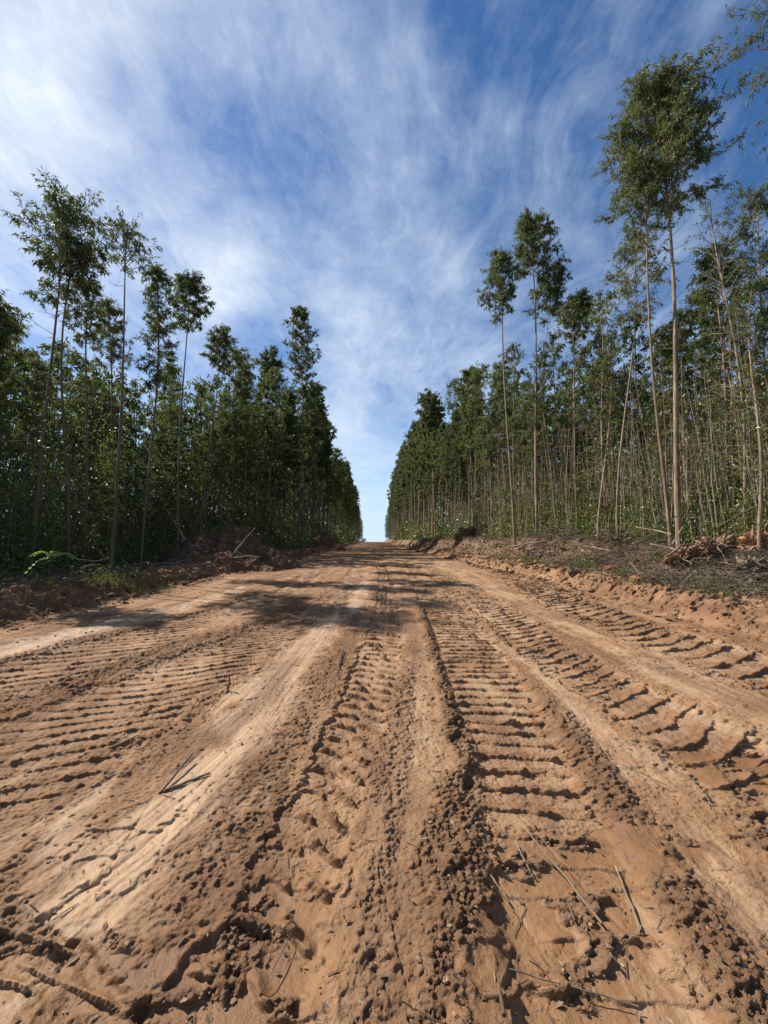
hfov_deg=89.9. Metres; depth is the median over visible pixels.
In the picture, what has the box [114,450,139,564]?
eucalyptus tree
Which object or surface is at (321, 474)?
eucalyptus tree
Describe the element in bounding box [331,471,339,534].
eucalyptus tree
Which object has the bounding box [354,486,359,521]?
eucalyptus tree
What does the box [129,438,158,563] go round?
eucalyptus tree
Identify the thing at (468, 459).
eucalyptus tree
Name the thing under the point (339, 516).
eucalyptus tree
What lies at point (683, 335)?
eucalyptus tree
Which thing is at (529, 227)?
eucalyptus tree
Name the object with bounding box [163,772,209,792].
broken stick
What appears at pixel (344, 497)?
eucalyptus tree
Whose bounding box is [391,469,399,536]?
eucalyptus tree
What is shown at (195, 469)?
eucalyptus tree
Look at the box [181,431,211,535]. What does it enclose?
eucalyptus tree
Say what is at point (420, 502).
eucalyptus tree
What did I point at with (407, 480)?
eucalyptus tree
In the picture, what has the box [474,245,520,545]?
eucalyptus tree
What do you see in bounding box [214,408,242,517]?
eucalyptus tree
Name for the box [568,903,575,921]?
dry stalk
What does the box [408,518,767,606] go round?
brushwood
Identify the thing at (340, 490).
eucalyptus tree
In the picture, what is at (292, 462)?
eucalyptus tree
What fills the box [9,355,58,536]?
eucalyptus tree
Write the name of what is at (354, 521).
eucalyptus tree
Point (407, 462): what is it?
eucalyptus tree
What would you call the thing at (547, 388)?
eucalyptus tree
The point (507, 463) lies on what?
eucalyptus tree
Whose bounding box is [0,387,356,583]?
undergrowth
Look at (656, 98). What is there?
eucalyptus tree
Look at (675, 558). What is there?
torn stump
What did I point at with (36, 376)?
eucalyptus tree
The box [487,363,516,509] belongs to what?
eucalyptus tree
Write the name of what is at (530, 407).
eucalyptus tree
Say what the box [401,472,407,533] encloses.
eucalyptus tree
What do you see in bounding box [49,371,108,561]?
eucalyptus tree
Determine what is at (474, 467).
eucalyptus tree
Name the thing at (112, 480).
eucalyptus tree
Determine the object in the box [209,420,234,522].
eucalyptus tree
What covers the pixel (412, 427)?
eucalyptus tree
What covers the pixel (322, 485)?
eucalyptus tree
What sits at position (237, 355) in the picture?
eucalyptus tree
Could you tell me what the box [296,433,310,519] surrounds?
eucalyptus tree
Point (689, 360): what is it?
eucalyptus tree
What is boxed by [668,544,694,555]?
dead branch
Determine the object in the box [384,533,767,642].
road bank
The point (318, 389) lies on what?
eucalyptus tree
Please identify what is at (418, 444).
eucalyptus tree
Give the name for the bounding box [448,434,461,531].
eucalyptus tree
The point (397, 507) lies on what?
eucalyptus tree
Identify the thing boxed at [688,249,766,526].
eucalyptus tree
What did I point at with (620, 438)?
eucalyptus tree
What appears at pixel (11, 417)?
eucalyptus tree
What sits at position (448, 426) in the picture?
eucalyptus tree
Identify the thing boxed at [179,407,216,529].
eucalyptus tree
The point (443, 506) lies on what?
eucalyptus tree
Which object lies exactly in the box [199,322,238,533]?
eucalyptus tree
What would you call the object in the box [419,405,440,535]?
eucalyptus tree
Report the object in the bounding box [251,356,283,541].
eucalyptus tree
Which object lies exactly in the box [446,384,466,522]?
eucalyptus tree
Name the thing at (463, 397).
eucalyptus tree
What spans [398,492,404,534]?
eucalyptus tree
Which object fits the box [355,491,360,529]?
eucalyptus tree
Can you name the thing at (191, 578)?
bank clods
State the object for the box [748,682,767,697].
broken stick
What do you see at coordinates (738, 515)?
dead branch
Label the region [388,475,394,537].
eucalyptus tree
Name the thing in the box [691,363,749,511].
eucalyptus tree
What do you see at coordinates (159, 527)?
dead branch
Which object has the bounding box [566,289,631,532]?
eucalyptus tree
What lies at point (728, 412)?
eucalyptus tree
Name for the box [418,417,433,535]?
eucalyptus tree
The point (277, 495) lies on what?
eucalyptus tree
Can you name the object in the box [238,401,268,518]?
eucalyptus tree
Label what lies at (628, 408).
eucalyptus tree
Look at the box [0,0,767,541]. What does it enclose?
sky
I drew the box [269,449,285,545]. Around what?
eucalyptus tree
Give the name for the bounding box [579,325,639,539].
eucalyptus tree
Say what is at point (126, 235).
eucalyptus tree
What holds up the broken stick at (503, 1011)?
on the dirt road
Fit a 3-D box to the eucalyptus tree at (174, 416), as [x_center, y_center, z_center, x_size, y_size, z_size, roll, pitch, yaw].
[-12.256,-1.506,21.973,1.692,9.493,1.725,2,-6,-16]
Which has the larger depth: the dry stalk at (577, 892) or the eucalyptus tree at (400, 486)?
the eucalyptus tree at (400, 486)
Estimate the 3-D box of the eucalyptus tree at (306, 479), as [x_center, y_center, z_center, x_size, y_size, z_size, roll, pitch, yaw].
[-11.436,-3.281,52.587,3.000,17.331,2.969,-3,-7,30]
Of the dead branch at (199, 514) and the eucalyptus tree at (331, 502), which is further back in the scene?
the eucalyptus tree at (331, 502)
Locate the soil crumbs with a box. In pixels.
[0,565,767,1023]
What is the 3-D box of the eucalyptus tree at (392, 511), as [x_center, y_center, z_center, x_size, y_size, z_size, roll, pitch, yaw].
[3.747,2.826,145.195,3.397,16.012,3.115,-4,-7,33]
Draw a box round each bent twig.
[509,968,638,1006]
[622,764,665,788]
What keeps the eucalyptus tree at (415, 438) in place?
on the ground
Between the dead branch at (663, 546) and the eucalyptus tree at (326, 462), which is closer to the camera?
the dead branch at (663, 546)
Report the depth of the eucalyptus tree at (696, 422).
17.90 m
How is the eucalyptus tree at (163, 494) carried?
on the ground
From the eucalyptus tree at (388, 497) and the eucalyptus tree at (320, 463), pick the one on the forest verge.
the eucalyptus tree at (320, 463)
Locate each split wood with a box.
[603,565,623,568]
[629,575,650,580]
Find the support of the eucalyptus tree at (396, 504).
on the ground
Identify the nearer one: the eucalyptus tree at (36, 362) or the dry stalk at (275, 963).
the dry stalk at (275, 963)
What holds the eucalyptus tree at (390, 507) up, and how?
on the ground
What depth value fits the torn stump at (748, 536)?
10.24 m
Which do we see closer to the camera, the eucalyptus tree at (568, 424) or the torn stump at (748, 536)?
the torn stump at (748, 536)
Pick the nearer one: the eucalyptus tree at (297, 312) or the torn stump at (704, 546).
the torn stump at (704, 546)
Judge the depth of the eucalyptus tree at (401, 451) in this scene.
95.56 m
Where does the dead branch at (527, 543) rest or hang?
on the ground
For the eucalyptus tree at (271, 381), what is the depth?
33.37 m
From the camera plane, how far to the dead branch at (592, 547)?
14.15 m
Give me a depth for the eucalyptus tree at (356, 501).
138.76 m
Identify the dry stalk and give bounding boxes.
[109,734,138,748]
[259,924,296,995]
[282,619,310,625]
[490,875,509,902]
[515,840,530,872]
[523,826,602,924]
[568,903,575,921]
[615,865,643,936]
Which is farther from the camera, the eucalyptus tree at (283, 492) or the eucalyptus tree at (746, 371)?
the eucalyptus tree at (283, 492)
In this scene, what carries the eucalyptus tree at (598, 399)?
on the ground
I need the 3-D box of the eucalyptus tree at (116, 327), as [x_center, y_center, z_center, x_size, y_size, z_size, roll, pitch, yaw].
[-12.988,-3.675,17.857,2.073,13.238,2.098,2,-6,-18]
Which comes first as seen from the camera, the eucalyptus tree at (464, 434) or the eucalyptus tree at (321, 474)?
the eucalyptus tree at (464, 434)
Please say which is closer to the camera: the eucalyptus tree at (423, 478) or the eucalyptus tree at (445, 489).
the eucalyptus tree at (445, 489)
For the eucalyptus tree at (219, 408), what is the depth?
25.58 m
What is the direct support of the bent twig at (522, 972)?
on the dirt road
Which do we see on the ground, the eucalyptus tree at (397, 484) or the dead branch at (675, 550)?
the eucalyptus tree at (397, 484)
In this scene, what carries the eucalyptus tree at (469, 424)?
on the ground
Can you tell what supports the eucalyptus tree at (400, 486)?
on the ground
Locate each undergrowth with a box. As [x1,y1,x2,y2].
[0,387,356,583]
[391,355,767,549]
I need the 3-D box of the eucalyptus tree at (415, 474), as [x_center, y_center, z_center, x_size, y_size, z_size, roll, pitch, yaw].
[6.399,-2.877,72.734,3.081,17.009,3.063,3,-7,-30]
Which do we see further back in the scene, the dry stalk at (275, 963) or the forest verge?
the forest verge
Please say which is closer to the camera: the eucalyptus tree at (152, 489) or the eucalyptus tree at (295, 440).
the eucalyptus tree at (152, 489)
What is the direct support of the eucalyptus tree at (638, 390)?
on the ground
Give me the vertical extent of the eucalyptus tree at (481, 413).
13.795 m
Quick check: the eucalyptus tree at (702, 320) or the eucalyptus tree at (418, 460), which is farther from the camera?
the eucalyptus tree at (418, 460)
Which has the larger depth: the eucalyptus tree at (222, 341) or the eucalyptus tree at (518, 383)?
the eucalyptus tree at (518, 383)
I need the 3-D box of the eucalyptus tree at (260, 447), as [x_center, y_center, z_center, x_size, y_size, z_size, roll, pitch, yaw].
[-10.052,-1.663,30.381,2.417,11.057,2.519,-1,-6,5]
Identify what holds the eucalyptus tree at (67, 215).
on the ground
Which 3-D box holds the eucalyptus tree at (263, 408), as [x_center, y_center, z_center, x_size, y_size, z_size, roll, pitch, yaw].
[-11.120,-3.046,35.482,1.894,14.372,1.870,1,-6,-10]
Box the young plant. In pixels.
[24,551,77,616]
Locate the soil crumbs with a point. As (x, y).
(446, 979)
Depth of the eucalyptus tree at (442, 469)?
46.14 m
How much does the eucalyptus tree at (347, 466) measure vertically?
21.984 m
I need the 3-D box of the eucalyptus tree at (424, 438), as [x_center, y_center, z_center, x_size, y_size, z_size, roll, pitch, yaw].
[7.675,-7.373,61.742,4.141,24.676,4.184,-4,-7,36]
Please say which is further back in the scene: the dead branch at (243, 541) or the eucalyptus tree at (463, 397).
the eucalyptus tree at (463, 397)
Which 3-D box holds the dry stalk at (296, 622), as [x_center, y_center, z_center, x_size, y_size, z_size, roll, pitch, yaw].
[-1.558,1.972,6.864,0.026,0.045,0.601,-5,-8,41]
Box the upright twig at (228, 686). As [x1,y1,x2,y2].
[225,672,230,693]
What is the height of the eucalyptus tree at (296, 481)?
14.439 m
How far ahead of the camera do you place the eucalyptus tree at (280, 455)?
35.64 m
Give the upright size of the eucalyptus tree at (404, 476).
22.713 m
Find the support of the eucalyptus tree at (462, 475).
on the ground
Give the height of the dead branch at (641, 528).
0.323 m
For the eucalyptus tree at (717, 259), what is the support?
on the ground
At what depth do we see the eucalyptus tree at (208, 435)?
23.39 m
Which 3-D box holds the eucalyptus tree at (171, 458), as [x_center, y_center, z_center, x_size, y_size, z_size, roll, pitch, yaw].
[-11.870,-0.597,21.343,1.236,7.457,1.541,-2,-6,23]
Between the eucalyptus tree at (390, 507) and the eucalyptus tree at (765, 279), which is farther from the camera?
the eucalyptus tree at (390, 507)
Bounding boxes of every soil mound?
[143,519,300,572]
[308,533,350,550]
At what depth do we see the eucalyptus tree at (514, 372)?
26.51 m
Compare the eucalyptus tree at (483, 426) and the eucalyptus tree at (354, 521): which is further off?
the eucalyptus tree at (354, 521)
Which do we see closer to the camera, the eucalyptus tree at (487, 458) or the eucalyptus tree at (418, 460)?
the eucalyptus tree at (487, 458)
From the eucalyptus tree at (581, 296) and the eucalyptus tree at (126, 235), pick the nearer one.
the eucalyptus tree at (126, 235)
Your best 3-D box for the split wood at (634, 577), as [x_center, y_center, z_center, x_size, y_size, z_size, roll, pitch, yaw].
[6.622,1.696,9.942,0.403,0.172,0.290,0,-6,-1]
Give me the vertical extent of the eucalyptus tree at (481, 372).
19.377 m
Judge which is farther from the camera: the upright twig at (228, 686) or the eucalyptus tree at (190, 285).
the eucalyptus tree at (190, 285)
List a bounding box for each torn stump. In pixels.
[453,526,480,541]
[568,567,582,576]
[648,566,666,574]
[662,542,692,569]
[686,531,738,564]
[732,554,767,578]
[734,522,767,554]
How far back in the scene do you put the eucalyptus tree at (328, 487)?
64.67 m
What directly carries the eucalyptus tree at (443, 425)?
on the ground
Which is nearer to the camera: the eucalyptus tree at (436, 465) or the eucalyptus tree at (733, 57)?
the eucalyptus tree at (733, 57)
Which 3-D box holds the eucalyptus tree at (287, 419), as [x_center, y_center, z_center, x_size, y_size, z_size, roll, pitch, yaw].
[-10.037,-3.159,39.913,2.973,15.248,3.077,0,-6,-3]
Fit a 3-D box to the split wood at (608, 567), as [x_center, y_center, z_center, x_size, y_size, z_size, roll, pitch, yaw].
[7.963,1.908,13.295,0.746,0.176,0.410,0,-6,-1]
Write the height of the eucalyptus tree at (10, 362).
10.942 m
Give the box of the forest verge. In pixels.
[0,541,363,626]
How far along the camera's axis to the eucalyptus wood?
26.49 m
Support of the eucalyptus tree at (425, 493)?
on the ground
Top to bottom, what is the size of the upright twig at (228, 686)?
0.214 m
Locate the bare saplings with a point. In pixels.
(685, 474)
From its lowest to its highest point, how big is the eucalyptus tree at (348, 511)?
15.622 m
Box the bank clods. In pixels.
[0,535,767,642]
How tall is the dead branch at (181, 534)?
2.916 m
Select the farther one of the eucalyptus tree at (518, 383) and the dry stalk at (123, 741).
the eucalyptus tree at (518, 383)
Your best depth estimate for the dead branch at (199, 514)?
21.17 m
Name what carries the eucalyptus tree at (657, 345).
on the ground
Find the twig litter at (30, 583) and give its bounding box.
[0,545,319,588]
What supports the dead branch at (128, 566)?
on the forest verge
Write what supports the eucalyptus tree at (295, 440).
on the ground
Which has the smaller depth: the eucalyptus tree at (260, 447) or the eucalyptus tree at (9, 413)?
the eucalyptus tree at (9, 413)
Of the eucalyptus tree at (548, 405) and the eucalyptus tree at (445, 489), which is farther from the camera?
the eucalyptus tree at (445, 489)
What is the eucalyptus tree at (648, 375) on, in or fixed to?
on the ground
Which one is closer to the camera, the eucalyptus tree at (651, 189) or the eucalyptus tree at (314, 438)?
the eucalyptus tree at (651, 189)
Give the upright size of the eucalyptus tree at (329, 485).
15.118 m
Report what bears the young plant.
on the forest verge
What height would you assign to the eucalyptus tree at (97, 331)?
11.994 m
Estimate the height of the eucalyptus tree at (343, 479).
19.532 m
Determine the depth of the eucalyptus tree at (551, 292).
25.00 m
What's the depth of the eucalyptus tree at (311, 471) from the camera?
53.42 m
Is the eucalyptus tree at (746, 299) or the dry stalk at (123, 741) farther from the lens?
the eucalyptus tree at (746, 299)
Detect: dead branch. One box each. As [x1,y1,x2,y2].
[66,507,115,520]
[121,520,185,533]
[121,558,135,576]
[153,491,185,540]
[188,486,211,538]
[234,528,254,552]
[511,540,545,547]
[576,544,609,550]
[636,527,670,534]
[650,543,680,550]
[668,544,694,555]
[716,500,767,527]
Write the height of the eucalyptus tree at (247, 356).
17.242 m
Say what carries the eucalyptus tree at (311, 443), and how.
on the ground
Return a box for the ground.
[424,545,563,562]
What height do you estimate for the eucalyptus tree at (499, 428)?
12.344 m
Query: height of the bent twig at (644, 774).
0.044 m
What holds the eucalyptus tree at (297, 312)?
on the ground
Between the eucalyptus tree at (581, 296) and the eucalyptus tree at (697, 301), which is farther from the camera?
the eucalyptus tree at (581, 296)
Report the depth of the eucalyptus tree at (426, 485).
56.32 m
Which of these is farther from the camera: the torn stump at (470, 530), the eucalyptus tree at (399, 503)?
the eucalyptus tree at (399, 503)
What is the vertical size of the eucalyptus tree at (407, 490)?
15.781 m
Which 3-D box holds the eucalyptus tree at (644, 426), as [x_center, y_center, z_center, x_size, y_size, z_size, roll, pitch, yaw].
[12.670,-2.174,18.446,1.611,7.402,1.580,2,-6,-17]
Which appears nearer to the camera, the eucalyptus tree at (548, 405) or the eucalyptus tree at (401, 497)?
the eucalyptus tree at (548, 405)
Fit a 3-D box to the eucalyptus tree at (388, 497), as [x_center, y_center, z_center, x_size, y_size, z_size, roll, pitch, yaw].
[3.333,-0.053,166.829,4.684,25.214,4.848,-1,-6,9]
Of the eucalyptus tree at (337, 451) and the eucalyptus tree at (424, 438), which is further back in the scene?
the eucalyptus tree at (337, 451)
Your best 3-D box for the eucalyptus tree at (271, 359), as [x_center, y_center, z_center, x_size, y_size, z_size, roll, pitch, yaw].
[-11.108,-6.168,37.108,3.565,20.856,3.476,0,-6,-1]
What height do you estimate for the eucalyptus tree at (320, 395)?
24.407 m
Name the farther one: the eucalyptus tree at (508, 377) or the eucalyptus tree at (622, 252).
the eucalyptus tree at (508, 377)
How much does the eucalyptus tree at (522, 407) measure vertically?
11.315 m
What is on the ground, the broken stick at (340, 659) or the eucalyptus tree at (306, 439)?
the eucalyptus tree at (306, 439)
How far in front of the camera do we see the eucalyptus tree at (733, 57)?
11.15 m
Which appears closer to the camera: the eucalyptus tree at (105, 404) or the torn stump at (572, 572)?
the torn stump at (572, 572)
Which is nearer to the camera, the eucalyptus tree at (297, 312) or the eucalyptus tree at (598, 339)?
the eucalyptus tree at (598, 339)
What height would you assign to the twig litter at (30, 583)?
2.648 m
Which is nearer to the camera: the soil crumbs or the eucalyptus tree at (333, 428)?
the soil crumbs
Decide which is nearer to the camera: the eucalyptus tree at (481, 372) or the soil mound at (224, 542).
the soil mound at (224, 542)
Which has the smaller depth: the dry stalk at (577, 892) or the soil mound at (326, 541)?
the dry stalk at (577, 892)
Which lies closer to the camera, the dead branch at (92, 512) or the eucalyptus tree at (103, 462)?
the dead branch at (92, 512)
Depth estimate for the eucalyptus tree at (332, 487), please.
70.27 m
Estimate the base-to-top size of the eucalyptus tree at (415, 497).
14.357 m
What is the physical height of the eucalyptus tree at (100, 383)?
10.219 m
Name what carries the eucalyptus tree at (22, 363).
on the ground
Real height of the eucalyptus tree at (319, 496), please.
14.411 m
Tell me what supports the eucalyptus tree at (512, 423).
on the ground
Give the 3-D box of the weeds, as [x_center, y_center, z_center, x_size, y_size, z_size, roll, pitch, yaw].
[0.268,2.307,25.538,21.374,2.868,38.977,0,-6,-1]
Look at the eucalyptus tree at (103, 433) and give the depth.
17.76 m
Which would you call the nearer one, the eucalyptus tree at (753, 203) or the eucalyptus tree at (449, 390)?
the eucalyptus tree at (753, 203)
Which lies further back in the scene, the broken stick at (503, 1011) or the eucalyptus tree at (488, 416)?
the eucalyptus tree at (488, 416)
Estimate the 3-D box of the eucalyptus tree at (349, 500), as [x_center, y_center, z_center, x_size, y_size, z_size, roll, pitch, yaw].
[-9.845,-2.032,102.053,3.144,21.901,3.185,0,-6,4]
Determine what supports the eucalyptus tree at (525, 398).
on the ground
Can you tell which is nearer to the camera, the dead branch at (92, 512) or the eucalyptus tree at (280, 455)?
the dead branch at (92, 512)
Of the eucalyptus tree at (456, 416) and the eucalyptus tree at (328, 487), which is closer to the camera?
the eucalyptus tree at (456, 416)
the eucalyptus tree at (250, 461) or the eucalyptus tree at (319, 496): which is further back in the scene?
the eucalyptus tree at (319, 496)
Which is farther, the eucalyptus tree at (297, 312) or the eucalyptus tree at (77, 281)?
the eucalyptus tree at (297, 312)
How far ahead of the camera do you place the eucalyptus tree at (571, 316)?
20.53 m
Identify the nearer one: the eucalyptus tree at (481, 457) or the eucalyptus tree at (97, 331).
the eucalyptus tree at (97, 331)
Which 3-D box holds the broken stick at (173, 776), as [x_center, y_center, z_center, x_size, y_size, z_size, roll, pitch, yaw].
[-1.308,1.645,2.432,0.020,0.073,0.325,-1,-6,5]
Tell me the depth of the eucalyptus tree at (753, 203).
14.89 m
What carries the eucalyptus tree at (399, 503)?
on the ground
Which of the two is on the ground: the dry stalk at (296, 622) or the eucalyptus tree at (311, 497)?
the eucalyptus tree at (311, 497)
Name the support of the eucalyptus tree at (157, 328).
on the ground
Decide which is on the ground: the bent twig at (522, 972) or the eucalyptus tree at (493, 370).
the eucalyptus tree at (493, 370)
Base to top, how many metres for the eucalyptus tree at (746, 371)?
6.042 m
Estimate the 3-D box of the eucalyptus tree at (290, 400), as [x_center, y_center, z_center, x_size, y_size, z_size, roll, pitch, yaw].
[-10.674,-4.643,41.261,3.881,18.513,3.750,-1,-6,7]
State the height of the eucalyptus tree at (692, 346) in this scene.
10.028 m
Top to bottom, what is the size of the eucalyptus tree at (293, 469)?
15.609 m
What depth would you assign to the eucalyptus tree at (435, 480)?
58.84 m
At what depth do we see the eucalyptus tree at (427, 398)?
55.38 m
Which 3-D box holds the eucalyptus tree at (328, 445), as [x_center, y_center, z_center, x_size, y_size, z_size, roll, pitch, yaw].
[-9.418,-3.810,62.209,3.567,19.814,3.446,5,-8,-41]
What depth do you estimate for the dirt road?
2.21 m
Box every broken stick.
[159,753,192,793]
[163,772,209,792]
[336,649,343,669]
[497,982,506,1017]
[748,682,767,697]
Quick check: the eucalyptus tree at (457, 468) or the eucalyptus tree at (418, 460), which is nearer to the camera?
the eucalyptus tree at (457, 468)
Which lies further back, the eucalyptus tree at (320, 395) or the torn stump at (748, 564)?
the eucalyptus tree at (320, 395)
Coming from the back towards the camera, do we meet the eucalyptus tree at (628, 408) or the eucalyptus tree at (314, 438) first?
the eucalyptus tree at (314, 438)
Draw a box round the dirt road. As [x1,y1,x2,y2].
[0,542,767,1023]
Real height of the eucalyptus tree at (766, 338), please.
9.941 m
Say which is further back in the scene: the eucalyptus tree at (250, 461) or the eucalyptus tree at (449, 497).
the eucalyptus tree at (449, 497)
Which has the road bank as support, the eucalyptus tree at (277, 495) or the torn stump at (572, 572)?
the torn stump at (572, 572)
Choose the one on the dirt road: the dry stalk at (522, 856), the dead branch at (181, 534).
the dry stalk at (522, 856)
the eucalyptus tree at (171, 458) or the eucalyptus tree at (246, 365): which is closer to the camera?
the eucalyptus tree at (171, 458)
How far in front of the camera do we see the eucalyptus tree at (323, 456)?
59.07 m
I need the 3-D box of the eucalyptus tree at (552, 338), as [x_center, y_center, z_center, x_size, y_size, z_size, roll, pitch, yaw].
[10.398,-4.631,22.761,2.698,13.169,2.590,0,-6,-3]
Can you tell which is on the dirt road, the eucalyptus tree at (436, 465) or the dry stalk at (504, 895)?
the dry stalk at (504, 895)
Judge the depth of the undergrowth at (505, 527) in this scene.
15.43 m
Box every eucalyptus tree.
[0,289,33,448]
[0,314,45,488]
[0,319,33,469]
[0,362,17,458]
[0,375,56,566]
[0,378,17,519]
[1,166,122,576]
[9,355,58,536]
[14,361,64,517]
[18,230,107,571]
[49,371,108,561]
[59,281,109,567]
[69,374,114,550]
[87,399,118,559]
[87,435,117,565]
[89,294,134,559]
[90,416,131,547]
[94,450,128,556]
[95,422,136,545]
[96,205,162,573]
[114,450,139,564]
[124,259,183,569]
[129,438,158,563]
[133,472,159,554]
[155,406,186,542]
[155,433,183,542]
[156,472,176,546]
[164,269,215,548]
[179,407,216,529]
[179,457,205,535]
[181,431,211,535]
[194,429,224,531]
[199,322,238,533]
[206,393,244,530]
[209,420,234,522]
[213,346,251,525]
[214,347,264,525]
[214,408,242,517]
[222,422,262,526]
[226,359,262,526]
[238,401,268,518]
[239,422,266,534]
[240,423,272,538]
[250,366,292,544]
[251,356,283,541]
[254,345,288,546]
[256,405,272,526]
[263,417,284,544]
[267,449,283,538]
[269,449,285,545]
[273,456,290,540]
[274,384,303,539]
[275,408,300,542]
[277,401,301,532]
[278,422,295,536]
[282,305,321,545]
[283,421,298,546]
[290,444,304,537]
[293,383,318,546]
[295,407,319,539]
[295,435,308,526]
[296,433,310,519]
[298,458,317,523]
[299,386,330,520]
[304,396,321,541]
[306,380,329,537]
[306,464,318,533]
[307,404,328,522]
[308,430,326,524]
[310,439,325,530]
[315,482,323,514]
[316,412,333,533]
[318,456,332,531]
[319,423,330,528]
[319,432,336,530]
[321,467,334,532]
[326,421,340,527]
[326,474,334,534]
[328,443,333,528]
[330,447,345,540]
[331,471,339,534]
[334,459,342,536]
[337,461,347,535]
[337,471,347,536]
[338,477,349,539]
[342,460,352,537]
[343,467,352,533]
[343,493,351,535]
[348,494,353,533]
[352,487,358,534]
[353,509,357,540]
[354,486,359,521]
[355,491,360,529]
[386,484,391,537]
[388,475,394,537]
[388,497,393,539]
[390,499,396,517]
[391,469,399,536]
[392,451,401,504]
[392,468,398,493]
[393,489,398,533]
[394,445,408,523]
[394,487,400,530]
[396,452,406,528]
[396,484,401,523]
[398,449,406,534]
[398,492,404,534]
[399,429,415,534]
[401,446,410,532]
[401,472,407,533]
[403,475,413,535]
[404,447,416,533]
[406,420,421,533]
[410,427,425,531]
[410,453,421,533]
[410,482,420,528]
[414,419,428,534]
[415,387,445,537]
[415,477,425,527]
[416,410,430,511]
[416,448,427,534]
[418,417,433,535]
[419,390,444,533]
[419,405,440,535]
[424,459,434,535]
[425,451,437,527]
[426,435,441,531]
[430,431,445,531]
[434,419,447,533]
[434,435,455,533]
[437,421,451,526]
[438,465,450,525]
[440,469,453,524]
[442,377,462,516]
[442,421,457,535]
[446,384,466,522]
[448,408,464,527]
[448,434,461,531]
[449,412,461,525]
[451,367,483,525]
[454,453,468,523]
[457,413,479,525]
[458,365,485,491]
[461,397,480,502]
[462,409,479,499]
[465,367,486,526]
[467,404,493,528]
[468,360,510,528]
[471,414,496,535]
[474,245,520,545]
[474,429,494,530]
[475,368,513,535]
[486,360,514,511]
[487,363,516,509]
[488,386,511,520]
[489,342,531,526]
[499,403,526,522]
[503,379,533,503]
[503,416,533,535]
[506,390,548,527]
[507,206,571,531]
[514,378,552,500]
[518,352,567,523]
[520,258,572,533]
[521,393,550,524]
[524,380,557,530]
[533,328,580,527]
[543,299,594,533]
[553,401,591,522]
[554,287,598,498]
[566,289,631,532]
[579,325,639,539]
[579,328,619,523]
[587,349,630,511]
[588,218,680,542]
[590,33,750,546]
[602,141,681,546]
[608,405,630,513]
[610,379,646,508]
[614,311,670,521]
[630,392,663,515]
[638,328,699,522]
[641,321,681,508]
[650,309,718,516]
[651,325,705,510]
[672,287,729,491]
[672,386,714,493]
[677,239,767,508]
[683,188,767,530]
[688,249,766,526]
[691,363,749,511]
[704,0,767,164]
[711,178,767,435]
[715,379,740,490]
[725,276,767,555]
[728,353,767,522]
[754,248,767,470]
[756,283,767,476]
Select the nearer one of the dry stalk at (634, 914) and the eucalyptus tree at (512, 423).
the dry stalk at (634, 914)
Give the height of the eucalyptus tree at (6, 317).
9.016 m
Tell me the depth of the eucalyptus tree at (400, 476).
100.18 m
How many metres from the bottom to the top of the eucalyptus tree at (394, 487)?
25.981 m
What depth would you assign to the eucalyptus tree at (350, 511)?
113.19 m
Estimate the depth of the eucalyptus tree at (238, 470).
31.08 m
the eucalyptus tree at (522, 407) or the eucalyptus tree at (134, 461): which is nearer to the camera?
the eucalyptus tree at (134, 461)
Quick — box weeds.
[0,527,767,597]
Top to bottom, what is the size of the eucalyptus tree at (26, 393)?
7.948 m
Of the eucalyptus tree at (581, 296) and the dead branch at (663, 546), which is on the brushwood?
the dead branch at (663, 546)
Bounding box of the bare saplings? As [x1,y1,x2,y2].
[446,293,767,544]

